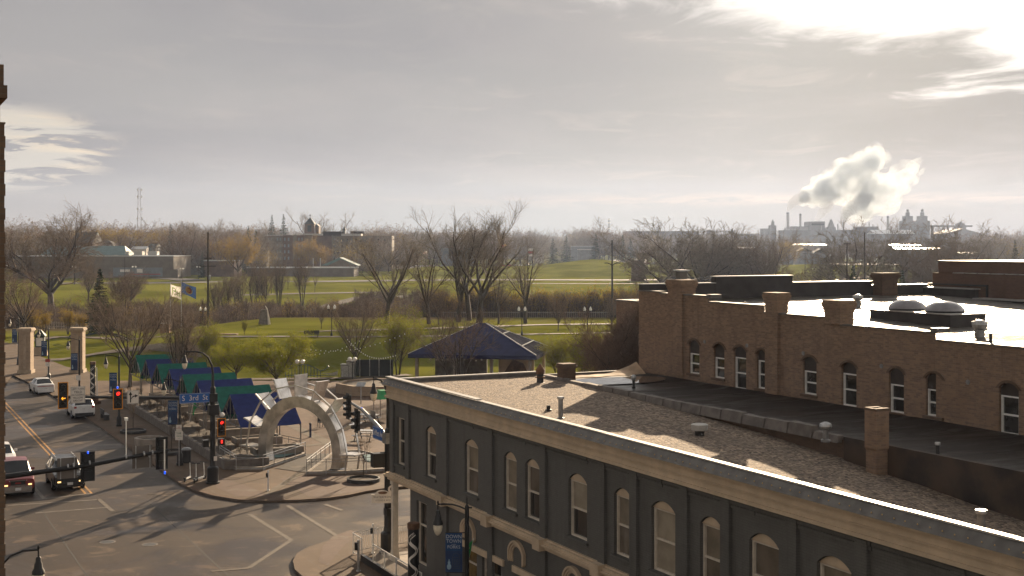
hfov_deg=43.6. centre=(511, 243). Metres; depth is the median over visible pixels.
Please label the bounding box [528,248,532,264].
roadside sign
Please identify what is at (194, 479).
electric scooter
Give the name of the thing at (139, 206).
radio tower
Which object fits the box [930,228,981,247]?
warehouse
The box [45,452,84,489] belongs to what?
car
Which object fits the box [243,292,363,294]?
path
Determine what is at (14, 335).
street lamp
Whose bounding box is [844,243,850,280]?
utility pole
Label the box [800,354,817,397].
window
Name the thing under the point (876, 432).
brick chimney
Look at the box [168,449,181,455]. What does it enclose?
tree ring
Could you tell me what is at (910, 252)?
shed
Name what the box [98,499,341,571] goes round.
crossing line
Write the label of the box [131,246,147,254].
house
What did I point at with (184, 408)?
planter bed
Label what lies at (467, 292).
bare tree
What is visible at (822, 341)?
brick building
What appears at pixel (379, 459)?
traffic signal
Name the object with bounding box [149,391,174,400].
planter bed
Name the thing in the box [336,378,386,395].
stone planter
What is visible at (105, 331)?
bare tree
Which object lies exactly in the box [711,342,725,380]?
window
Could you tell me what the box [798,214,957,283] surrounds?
bare tree
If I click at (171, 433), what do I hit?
sapling
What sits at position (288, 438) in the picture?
railing
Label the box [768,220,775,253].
factory building
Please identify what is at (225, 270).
building
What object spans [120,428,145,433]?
tree ring
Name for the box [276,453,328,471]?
apron
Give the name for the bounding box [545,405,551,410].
vent pipe
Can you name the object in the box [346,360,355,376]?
utility box
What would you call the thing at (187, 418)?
dry plants
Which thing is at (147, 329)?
bare tree
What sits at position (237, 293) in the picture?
bare thicket
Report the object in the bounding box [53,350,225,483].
traffic signal
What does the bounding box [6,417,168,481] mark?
traffic signal
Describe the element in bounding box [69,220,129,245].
leafing tree
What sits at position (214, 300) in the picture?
bare thicket
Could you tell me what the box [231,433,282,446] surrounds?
planter bed
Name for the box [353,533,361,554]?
railing
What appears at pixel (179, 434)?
street sign
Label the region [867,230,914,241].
warehouse
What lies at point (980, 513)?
vent pipe
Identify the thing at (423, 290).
bare tree
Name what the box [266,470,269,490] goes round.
crossing post
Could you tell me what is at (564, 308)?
bare tree
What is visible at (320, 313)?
bare tree
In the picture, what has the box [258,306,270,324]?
carved spire
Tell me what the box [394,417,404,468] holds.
window
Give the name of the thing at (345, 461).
railing
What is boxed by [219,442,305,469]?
railing
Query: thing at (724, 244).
bare tree
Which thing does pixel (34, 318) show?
yellow bush
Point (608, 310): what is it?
bare tree
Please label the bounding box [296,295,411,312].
path
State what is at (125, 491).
road
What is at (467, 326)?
path
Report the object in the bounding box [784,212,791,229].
chimney stack
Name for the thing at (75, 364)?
street lamp
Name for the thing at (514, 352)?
pavilion
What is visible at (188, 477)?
electric scooter
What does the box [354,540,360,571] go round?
crossing post
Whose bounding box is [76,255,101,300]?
bare tree
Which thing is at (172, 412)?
street lamp
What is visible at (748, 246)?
bare tree
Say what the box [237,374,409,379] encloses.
path
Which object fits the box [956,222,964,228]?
factory building
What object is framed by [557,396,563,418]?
vent pipe
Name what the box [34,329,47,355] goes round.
kiosk
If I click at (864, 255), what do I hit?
utility pole
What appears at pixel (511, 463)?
window
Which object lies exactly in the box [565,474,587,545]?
window
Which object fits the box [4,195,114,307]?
bare tree
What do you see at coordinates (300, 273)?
bare tree
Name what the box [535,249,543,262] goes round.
building
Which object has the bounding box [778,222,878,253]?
factory building
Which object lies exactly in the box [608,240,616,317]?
utility pole
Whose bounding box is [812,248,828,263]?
house
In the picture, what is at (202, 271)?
spruce tree
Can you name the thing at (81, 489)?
yellow line
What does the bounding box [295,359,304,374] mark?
twin lamp
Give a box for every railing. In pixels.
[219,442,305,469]
[276,434,300,444]
[306,441,380,474]
[353,525,407,550]
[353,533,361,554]
[373,544,421,575]
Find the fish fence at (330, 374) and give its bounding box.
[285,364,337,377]
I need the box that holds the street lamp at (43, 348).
[37,326,50,379]
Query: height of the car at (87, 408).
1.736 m
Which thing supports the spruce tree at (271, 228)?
on the ground
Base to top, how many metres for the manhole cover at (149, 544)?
0.014 m
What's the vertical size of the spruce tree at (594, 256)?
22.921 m
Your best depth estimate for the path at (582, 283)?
479.44 m
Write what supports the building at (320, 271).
on the ground
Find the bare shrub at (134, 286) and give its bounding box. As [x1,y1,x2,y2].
[103,266,149,302]
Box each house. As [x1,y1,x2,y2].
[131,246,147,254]
[148,243,160,250]
[191,260,202,274]
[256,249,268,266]
[782,251,793,264]
[794,248,811,264]
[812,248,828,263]
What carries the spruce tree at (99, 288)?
on the ground
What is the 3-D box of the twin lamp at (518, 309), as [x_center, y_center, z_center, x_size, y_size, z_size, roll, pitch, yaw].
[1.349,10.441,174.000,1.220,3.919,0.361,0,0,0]
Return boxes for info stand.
[356,382,365,403]
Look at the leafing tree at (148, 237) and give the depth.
758.64 m
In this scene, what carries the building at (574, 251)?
on the ground
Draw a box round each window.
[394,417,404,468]
[419,501,426,565]
[423,427,436,482]
[461,439,478,499]
[469,551,476,575]
[485,558,500,575]
[500,452,517,516]
[522,459,538,525]
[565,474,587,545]
[610,488,628,563]
[647,501,674,575]
[686,338,700,376]
[702,517,719,575]
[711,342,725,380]
[731,344,747,388]
[752,534,778,575]
[754,347,764,391]
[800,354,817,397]
[819,556,850,575]
[839,360,857,406]
[886,366,905,415]
[922,371,944,420]
[995,380,1020,434]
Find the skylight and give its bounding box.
[868,299,986,326]
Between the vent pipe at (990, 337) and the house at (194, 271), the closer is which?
the vent pipe at (990, 337)
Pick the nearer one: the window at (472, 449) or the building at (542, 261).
the window at (472, 449)
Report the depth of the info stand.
118.93 m
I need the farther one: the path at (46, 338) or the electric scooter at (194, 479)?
the path at (46, 338)
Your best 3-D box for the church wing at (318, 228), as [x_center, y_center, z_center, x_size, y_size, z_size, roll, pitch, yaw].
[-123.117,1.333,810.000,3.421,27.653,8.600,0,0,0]
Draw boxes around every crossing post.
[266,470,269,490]
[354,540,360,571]
[370,523,374,553]
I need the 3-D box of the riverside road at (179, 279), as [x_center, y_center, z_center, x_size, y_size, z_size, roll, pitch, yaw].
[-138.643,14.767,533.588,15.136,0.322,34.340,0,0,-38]
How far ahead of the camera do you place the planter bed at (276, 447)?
89.81 m
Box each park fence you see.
[47,322,88,328]
[443,312,606,312]
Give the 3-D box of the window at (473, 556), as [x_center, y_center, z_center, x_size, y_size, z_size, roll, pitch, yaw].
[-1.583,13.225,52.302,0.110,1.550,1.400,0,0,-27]
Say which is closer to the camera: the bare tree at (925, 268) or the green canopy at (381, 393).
the green canopy at (381, 393)
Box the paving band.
[228,410,385,493]
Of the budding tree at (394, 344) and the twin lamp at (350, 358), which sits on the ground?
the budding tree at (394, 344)
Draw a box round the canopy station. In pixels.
[577,249,591,259]
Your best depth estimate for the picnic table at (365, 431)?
96.46 m
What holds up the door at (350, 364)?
in the utility box at (350, 369)
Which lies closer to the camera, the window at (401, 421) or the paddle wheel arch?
the window at (401, 421)
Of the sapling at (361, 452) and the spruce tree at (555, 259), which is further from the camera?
the spruce tree at (555, 259)
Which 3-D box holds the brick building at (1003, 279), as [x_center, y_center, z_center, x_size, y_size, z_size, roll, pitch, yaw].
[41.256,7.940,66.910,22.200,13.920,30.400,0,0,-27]
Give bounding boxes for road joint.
[16,501,234,575]
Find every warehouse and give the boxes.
[623,231,698,253]
[705,234,759,245]
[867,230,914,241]
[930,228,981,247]
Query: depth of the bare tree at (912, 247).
333.49 m
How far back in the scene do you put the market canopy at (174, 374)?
111.01 m
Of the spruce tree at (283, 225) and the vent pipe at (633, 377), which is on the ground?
the spruce tree at (283, 225)
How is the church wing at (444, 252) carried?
on the ground
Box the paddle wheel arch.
[239,373,367,469]
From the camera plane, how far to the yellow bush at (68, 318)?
211.79 m
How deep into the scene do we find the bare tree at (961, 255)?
346.23 m
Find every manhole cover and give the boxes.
[99,540,115,543]
[142,543,157,545]
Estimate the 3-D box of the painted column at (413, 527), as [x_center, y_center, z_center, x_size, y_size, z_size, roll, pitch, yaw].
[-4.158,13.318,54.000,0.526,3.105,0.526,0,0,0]
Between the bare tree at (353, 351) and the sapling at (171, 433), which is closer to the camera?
the sapling at (171, 433)
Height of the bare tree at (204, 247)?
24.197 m
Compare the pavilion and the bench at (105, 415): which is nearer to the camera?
the bench at (105, 415)
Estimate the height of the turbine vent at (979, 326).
0.760 m
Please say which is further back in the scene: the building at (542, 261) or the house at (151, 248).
the building at (542, 261)
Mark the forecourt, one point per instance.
(59, 373)
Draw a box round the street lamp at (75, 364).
[66,336,79,385]
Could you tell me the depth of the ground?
219.09 m
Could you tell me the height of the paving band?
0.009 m
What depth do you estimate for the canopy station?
1000.00 m
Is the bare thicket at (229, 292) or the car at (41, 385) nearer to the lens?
the car at (41, 385)
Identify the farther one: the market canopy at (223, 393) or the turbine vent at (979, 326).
the market canopy at (223, 393)
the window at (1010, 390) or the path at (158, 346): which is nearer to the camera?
the window at (1010, 390)
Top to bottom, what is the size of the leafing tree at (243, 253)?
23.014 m
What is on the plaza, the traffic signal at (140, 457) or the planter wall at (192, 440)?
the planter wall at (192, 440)
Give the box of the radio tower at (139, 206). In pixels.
[137,187,142,234]
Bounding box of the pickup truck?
[4,456,34,493]
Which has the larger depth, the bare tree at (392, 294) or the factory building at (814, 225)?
the factory building at (814, 225)
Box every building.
[13,246,190,278]
[203,260,241,276]
[247,257,359,276]
[265,231,393,270]
[381,371,1023,575]
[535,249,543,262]
[544,362,1023,556]
[571,246,594,260]
[615,299,638,367]
[638,272,1023,434]
[760,228,767,250]
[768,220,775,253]
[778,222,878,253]
[790,226,808,229]
[804,221,824,229]
[825,220,835,229]
[928,260,1023,298]
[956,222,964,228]
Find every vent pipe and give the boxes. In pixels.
[535,364,544,382]
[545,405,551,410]
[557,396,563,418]
[631,374,635,387]
[691,423,707,435]
[819,422,831,442]
[935,442,940,453]
[975,509,986,527]
[989,333,991,342]
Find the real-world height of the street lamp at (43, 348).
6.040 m
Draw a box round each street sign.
[45,359,49,365]
[76,375,80,386]
[175,425,182,465]
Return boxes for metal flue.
[673,270,689,278]
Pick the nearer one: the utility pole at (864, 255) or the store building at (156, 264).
the utility pole at (864, 255)
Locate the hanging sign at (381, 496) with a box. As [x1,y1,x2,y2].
[371,486,390,502]
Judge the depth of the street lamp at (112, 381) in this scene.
104.29 m
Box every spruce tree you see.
[85,269,115,334]
[199,252,205,277]
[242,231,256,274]
[268,215,274,234]
[280,214,288,234]
[544,239,559,264]
[559,237,573,262]
[588,234,603,259]
[616,236,627,262]
[626,237,634,260]
[849,266,856,280]
[899,269,905,283]
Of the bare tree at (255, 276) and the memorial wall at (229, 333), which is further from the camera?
the bare tree at (255, 276)
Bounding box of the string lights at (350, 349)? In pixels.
[301,332,407,351]
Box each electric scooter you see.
[183,462,193,481]
[192,463,199,482]
[194,461,206,481]
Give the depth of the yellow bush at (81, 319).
214.78 m
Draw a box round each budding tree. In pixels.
[193,317,227,366]
[207,335,262,376]
[230,327,318,387]
[241,319,247,334]
[374,306,426,374]
[534,330,576,372]
[558,326,603,371]
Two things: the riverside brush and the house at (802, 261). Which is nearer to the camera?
the riverside brush
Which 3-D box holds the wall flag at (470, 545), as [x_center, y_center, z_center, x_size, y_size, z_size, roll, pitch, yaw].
[-1.758,12.365,51.554,0.231,1.336,1.443,0,0,-12]
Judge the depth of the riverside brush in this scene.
240.90 m
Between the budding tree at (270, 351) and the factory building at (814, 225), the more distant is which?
the factory building at (814, 225)
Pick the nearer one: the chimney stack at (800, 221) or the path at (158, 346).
the path at (158, 346)
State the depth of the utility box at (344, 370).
143.18 m
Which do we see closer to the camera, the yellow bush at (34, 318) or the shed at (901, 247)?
the yellow bush at (34, 318)
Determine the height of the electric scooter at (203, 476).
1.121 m
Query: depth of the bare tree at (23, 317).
204.74 m
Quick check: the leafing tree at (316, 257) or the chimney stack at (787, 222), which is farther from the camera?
the chimney stack at (787, 222)
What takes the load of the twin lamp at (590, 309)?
on the path at (371, 336)
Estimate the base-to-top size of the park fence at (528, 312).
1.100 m
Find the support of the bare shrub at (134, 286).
on the ground
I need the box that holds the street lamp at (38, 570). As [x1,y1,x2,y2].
[4,545,44,575]
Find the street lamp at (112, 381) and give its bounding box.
[104,355,121,426]
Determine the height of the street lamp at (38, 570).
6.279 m
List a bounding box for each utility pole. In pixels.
[200,232,215,327]
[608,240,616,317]
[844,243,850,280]
[864,232,864,279]
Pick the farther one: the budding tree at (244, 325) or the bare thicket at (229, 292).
the bare thicket at (229, 292)
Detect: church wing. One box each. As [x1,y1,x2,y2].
[316,224,320,233]
[441,248,477,265]
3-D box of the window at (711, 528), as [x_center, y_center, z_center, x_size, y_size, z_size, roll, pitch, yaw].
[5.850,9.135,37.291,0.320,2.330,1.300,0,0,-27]
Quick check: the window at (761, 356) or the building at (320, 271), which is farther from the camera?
the building at (320, 271)
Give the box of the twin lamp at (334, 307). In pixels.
[327,304,335,335]
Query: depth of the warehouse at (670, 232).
1900.00 m
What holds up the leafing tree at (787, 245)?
on the ground
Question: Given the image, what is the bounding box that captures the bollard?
[309,423,311,436]
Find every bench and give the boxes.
[100,408,108,419]
[304,330,318,337]
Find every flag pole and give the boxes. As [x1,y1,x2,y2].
[170,282,180,320]
[181,279,195,329]
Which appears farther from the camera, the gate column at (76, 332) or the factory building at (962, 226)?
the factory building at (962, 226)
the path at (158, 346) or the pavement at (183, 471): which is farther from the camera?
the path at (158, 346)
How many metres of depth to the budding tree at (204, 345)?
149.65 m
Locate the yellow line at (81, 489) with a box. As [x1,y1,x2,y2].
[6,403,91,493]
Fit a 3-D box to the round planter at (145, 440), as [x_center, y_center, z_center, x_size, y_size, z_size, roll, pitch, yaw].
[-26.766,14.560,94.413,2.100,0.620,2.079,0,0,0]
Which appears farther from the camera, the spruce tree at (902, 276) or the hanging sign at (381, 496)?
the spruce tree at (902, 276)
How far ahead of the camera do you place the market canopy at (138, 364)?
124.92 m
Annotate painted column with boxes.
[90,361,100,404]
[407,521,419,575]
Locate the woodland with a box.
[4,216,1023,275]
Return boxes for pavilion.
[408,323,551,376]
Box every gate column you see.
[16,327,35,373]
[69,327,86,372]
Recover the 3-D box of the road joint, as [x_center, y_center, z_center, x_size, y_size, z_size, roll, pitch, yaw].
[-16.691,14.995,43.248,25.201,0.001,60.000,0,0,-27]
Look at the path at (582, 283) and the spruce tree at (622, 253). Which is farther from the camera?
the spruce tree at (622, 253)
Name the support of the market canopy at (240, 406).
on the plaza
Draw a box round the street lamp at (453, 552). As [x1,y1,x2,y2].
[433,498,471,575]
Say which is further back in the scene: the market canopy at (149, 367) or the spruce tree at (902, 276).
the spruce tree at (902, 276)
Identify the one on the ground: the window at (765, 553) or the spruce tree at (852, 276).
the spruce tree at (852, 276)
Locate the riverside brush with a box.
[4,281,638,328]
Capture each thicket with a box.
[204,280,225,312]
[214,275,236,307]
[228,271,249,306]
[353,270,928,305]
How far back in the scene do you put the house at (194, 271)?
620.00 m
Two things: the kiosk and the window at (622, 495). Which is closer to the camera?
the window at (622, 495)
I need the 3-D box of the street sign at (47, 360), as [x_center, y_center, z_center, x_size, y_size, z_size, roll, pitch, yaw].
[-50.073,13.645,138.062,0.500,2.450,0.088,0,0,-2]
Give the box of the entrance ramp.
[360,554,402,575]
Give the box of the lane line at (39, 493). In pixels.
[8,486,107,512]
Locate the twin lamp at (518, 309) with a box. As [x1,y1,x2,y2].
[517,307,525,334]
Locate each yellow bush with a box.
[26,308,42,333]
[38,312,53,333]
[58,307,77,333]
[74,314,87,326]
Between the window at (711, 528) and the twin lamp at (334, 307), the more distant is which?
the twin lamp at (334, 307)
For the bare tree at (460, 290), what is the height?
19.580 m
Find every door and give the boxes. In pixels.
[341,366,347,376]
[347,362,353,376]
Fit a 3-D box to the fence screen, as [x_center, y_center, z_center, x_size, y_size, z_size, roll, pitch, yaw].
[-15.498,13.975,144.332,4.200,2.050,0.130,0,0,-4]
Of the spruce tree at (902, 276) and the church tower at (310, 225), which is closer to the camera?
the spruce tree at (902, 276)
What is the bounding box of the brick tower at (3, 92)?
[0,64,6,575]
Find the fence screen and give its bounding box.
[356,359,392,376]
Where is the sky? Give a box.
[0,0,1023,248]
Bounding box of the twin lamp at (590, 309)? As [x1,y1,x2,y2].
[583,306,591,333]
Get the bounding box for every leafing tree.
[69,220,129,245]
[128,228,174,245]
[209,228,262,277]
[293,235,322,265]
[310,241,333,266]
[778,240,805,262]
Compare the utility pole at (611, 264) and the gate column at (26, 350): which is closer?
the gate column at (26, 350)
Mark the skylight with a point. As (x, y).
(946, 313)
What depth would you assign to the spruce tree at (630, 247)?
929.62 m
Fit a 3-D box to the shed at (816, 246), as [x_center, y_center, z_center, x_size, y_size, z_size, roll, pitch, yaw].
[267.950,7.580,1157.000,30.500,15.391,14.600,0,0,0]
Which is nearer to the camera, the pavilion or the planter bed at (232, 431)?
the planter bed at (232, 431)
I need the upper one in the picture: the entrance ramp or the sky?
the sky
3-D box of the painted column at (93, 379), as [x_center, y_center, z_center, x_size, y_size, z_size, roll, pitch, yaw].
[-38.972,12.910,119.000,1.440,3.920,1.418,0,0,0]
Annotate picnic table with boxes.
[351,429,372,441]
[360,413,381,422]
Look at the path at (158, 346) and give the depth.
163.60 m
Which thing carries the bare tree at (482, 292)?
on the ground
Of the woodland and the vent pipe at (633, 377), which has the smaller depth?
the vent pipe at (633, 377)
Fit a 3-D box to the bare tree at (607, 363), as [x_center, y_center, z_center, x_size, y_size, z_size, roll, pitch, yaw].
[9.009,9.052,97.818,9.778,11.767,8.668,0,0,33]
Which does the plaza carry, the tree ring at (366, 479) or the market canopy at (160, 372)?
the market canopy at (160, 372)
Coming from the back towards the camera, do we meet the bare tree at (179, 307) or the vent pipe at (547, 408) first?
the bare tree at (179, 307)
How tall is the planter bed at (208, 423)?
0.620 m
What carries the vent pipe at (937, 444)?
on the flat roof building at (982, 467)
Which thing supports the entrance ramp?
on the pavement at (343, 562)
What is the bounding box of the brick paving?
[216,474,368,565]
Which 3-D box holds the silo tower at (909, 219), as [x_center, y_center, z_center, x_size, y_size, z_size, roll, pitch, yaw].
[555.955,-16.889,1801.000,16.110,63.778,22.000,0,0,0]
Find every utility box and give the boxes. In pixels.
[340,363,348,376]
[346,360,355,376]
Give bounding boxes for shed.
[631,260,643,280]
[791,244,826,250]
[887,244,920,256]
[890,248,936,263]
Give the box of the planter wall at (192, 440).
[111,392,268,469]
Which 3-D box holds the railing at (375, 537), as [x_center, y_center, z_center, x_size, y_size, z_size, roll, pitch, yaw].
[-5.670,14.339,62.755,4.830,1.022,0.304,0,0,-33]
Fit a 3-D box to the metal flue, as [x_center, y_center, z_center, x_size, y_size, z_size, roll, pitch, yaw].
[8.570,2.205,64.797,0.600,1.790,0.600,0,0,-27]
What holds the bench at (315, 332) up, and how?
on the ground
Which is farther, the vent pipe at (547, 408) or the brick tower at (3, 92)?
the vent pipe at (547, 408)
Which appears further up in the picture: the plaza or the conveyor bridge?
the conveyor bridge
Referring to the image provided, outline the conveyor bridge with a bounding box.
[931,225,971,240]
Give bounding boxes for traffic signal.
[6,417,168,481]
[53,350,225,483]
[343,376,390,553]
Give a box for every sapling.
[128,404,137,417]
[167,410,175,450]
[356,430,372,477]
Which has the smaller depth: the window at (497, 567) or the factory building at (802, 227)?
the window at (497, 567)
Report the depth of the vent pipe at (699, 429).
46.10 m
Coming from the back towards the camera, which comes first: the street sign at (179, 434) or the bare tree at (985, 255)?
the bare tree at (985, 255)
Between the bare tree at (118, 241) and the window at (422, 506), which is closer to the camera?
the window at (422, 506)
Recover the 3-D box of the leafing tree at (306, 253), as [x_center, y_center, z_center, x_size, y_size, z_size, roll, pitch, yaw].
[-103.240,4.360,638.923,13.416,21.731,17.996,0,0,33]
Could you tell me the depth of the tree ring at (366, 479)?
79.88 m
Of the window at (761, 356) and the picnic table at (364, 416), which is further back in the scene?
the picnic table at (364, 416)
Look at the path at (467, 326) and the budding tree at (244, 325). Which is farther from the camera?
the path at (467, 326)
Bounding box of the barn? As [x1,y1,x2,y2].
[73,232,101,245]
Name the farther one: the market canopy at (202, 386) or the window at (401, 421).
the market canopy at (202, 386)
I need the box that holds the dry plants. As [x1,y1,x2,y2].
[123,386,242,454]
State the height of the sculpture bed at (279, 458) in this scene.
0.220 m
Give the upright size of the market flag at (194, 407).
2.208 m
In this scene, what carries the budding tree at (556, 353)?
on the ground
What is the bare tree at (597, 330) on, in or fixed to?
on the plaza
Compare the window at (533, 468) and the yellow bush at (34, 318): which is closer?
the window at (533, 468)
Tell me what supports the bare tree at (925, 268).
on the ground
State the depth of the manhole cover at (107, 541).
64.43 m
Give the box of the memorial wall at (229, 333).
[219,333,237,334]
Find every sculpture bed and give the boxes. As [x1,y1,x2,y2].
[234,447,304,469]
[307,449,383,474]
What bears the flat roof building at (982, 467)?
on the pavement at (343, 562)
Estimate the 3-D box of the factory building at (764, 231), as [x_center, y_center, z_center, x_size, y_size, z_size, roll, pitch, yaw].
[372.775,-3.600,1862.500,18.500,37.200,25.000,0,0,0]
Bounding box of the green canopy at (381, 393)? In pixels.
[373,389,385,416]
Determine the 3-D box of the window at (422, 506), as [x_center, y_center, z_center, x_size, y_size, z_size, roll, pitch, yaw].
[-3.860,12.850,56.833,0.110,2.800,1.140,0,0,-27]
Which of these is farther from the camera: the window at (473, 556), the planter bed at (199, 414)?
the planter bed at (199, 414)
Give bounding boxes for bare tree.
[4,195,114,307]
[4,262,52,327]
[69,273,190,386]
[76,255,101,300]
[89,300,121,335]
[91,225,154,251]
[151,223,206,260]
[156,301,210,363]
[171,299,193,323]
[181,225,246,263]
[242,263,265,301]
[250,267,276,300]
[266,259,291,307]
[281,205,358,234]
[288,256,314,305]
[315,300,328,328]
[321,296,339,316]
[323,295,384,357]
[343,226,436,323]
[400,234,456,323]
[406,197,529,320]
[407,300,518,374]
[420,288,452,322]
[440,207,497,321]
[446,203,527,322]
[483,264,517,323]
[496,230,552,323]
[546,291,570,330]
[556,296,638,371]
[577,321,615,371]
[590,216,760,289]
[604,295,615,322]
[618,281,638,298]
[661,220,752,281]
[698,230,796,278]
[736,226,805,274]
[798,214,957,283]
[875,224,945,283]
[902,232,958,286]
[907,218,1017,281]
[969,234,1009,259]
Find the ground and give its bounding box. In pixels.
[4,250,1021,380]
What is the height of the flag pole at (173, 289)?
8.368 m
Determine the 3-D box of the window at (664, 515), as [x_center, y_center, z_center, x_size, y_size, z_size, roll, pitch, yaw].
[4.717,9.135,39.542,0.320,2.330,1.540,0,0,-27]
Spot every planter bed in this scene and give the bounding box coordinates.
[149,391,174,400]
[160,399,193,406]
[177,403,203,413]
[185,411,221,420]
[199,418,239,428]
[216,426,260,437]
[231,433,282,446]
[250,443,303,455]
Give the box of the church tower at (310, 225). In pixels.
[305,215,315,233]
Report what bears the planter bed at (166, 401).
on the plaza
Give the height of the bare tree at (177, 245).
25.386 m
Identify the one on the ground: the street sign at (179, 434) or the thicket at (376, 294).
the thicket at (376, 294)
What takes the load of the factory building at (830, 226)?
on the ground
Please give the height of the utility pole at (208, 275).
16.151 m
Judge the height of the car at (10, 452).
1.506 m
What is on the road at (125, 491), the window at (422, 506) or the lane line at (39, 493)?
the lane line at (39, 493)
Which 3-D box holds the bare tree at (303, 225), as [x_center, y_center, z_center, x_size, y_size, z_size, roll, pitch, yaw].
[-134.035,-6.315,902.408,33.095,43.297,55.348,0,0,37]
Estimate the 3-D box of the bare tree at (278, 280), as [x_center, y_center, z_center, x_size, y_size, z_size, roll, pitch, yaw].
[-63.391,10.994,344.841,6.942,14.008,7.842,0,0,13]
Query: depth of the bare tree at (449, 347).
130.91 m
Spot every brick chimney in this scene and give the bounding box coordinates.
[555,362,576,379]
[864,406,888,474]
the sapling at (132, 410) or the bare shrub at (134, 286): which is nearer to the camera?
the sapling at (132, 410)
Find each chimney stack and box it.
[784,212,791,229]
[799,214,800,229]
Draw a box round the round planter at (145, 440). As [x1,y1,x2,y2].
[134,435,163,446]
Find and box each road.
[4,375,409,575]
[44,279,689,283]
[150,278,200,280]
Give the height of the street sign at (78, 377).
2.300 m
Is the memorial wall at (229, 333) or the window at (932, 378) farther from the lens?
the memorial wall at (229, 333)
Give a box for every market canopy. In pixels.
[130,353,178,394]
[140,357,193,399]
[150,362,206,405]
[162,367,220,405]
[175,372,236,421]
[188,378,253,429]
[203,384,279,437]
[220,392,300,448]
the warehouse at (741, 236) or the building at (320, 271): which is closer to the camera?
the building at (320, 271)
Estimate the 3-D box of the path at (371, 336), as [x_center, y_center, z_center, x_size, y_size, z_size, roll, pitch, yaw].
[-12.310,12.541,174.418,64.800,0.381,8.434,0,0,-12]
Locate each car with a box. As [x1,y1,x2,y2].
[4,442,16,456]
[29,377,54,393]
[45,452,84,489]
[66,398,94,417]
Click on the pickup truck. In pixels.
(14, 464)
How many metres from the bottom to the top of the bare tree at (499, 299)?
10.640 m
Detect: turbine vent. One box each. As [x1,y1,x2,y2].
[852,294,862,306]
[971,319,987,337]
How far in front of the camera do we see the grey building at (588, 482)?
42.66 m
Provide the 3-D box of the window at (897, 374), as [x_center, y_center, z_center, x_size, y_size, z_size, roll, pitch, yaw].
[14.928,5.681,49.600,0.300,1.925,1.081,0,0,-27]
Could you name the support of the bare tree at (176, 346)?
on the plaza
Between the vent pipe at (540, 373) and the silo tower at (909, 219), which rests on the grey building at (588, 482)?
the vent pipe at (540, 373)
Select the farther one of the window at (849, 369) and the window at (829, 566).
the window at (849, 369)
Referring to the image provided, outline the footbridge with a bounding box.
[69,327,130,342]
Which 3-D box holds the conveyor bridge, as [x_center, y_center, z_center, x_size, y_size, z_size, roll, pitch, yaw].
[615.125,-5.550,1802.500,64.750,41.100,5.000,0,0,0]
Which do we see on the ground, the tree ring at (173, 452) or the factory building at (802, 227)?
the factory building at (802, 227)
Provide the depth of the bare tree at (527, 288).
207.73 m
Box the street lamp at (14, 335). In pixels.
[8,316,18,364]
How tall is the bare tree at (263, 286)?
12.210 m
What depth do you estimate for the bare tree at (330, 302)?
239.87 m
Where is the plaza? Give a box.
[13,375,405,502]
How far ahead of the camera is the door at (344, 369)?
143.18 m
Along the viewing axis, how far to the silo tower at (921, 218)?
1790.00 m
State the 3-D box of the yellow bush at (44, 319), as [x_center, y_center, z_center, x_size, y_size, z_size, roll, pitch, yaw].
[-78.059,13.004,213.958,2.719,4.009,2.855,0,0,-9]
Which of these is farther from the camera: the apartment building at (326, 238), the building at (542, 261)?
the building at (542, 261)
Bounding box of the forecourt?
[4,342,89,389]
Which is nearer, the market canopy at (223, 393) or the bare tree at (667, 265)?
the market canopy at (223, 393)
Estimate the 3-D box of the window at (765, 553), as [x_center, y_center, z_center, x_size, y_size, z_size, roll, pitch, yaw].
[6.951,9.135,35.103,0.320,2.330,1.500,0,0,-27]
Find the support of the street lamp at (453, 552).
on the pavement at (343, 562)
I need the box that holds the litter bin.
[181,447,190,462]
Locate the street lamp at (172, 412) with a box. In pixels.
[161,377,182,465]
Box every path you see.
[11,333,181,344]
[37,343,212,360]
[181,332,609,338]
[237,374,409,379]
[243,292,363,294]
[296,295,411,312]
[298,323,609,331]
[519,283,637,283]
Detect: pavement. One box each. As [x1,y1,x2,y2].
[51,388,399,498]
[293,531,407,575]
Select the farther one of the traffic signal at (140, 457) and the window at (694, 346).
the window at (694, 346)
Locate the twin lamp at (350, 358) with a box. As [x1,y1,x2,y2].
[348,357,356,378]
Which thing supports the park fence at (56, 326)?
on the ground
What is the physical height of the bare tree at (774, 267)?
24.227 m
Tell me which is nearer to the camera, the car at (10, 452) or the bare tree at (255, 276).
the car at (10, 452)
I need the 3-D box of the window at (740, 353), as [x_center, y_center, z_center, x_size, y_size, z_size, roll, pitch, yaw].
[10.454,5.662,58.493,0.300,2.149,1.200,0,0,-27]
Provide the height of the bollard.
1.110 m
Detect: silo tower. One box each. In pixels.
[899,209,914,237]
[915,209,929,240]
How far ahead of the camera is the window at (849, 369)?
52.13 m
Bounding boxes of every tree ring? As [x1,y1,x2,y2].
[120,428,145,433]
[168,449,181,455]
[347,475,379,483]
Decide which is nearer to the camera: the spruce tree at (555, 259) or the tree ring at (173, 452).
the tree ring at (173, 452)
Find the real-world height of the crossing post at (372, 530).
1.440 m

